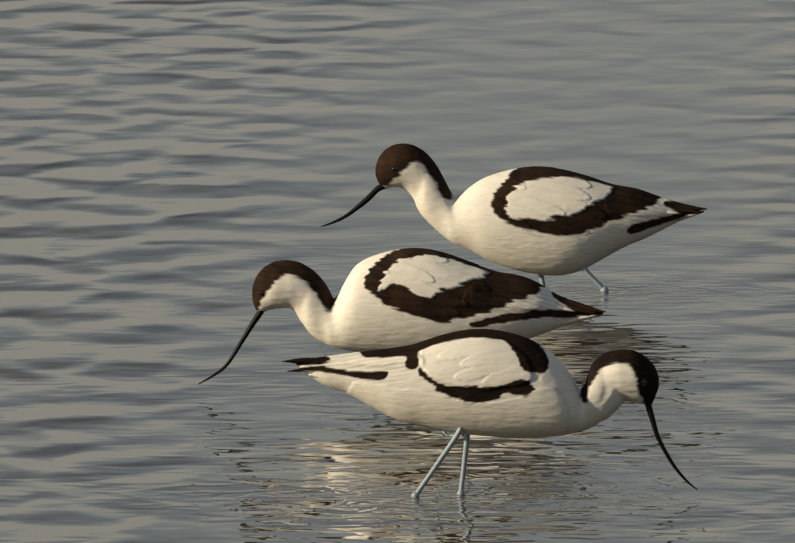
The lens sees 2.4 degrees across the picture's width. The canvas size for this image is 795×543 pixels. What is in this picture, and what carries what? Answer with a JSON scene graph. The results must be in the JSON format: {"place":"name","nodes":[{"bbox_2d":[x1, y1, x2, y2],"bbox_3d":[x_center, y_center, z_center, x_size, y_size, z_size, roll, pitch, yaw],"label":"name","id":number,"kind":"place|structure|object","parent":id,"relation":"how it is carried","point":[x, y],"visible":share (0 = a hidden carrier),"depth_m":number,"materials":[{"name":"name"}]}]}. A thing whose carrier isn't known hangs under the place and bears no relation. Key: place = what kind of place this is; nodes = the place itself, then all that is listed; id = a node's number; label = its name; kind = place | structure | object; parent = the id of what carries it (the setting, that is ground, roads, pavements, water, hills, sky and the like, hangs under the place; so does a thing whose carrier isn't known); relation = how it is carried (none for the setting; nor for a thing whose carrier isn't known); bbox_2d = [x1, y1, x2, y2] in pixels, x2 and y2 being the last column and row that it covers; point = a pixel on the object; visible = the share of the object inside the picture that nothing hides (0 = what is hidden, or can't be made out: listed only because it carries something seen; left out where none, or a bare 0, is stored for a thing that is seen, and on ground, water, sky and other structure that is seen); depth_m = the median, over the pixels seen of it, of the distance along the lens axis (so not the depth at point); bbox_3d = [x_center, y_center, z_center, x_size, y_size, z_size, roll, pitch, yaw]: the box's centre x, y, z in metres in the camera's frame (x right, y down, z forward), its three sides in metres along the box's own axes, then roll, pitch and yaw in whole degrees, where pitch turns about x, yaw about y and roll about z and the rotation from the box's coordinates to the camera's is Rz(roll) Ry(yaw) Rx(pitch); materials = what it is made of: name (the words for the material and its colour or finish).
{"place":"outdoors","nodes":[
{"label":"outdoors","id":0,"kind":"place"},
{"bbox_2d":[0,0,794,542],"bbox_3d":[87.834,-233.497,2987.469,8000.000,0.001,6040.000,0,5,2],"label":"water","id":1,"kind":"structure","parent":0,"point":[176,176],"depth_m":20.88,"materials":[{"name":"grey liquid"}]},
{"bbox_3d":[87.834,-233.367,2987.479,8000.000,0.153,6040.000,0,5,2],"label":"sea bed","id":2,"kind":"object","parent":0,"visible":0},
{"bbox_2d":[198,248,605,383],"bbox_3d":[0.004,0.111,19.057,0.406,0.269,0.073,0,5,2],"label":"avocet","id":3,"kind":"object","parent":2,"relation":"on","point":[397,298],"visible":0.81,"depth_m":19.03,"materials":[{"name":"white"}]},
{"bbox_2d":[282,329,697,496],"bbox_3d":[0.086,0.183,17.942,0.390,0.261,0.073,0,5,2],"label":"avocet","id":4,"kind":"object","parent":2,"relation":"on","point":[485,382],"visible":1,"depth_m":17.91,"materials":[{"name":"white"}]},
{"bbox_2d":[321,143,706,290],"bbox_3d":[0.124,0.014,20.367,0.411,0.301,0.075,0,5,2],"label":"avocet","id":5,"kind":"object","parent":2,"relation":"on","point":[541,221],"visible":1,"depth_m":20.34,"materials":[{"name":"white"}]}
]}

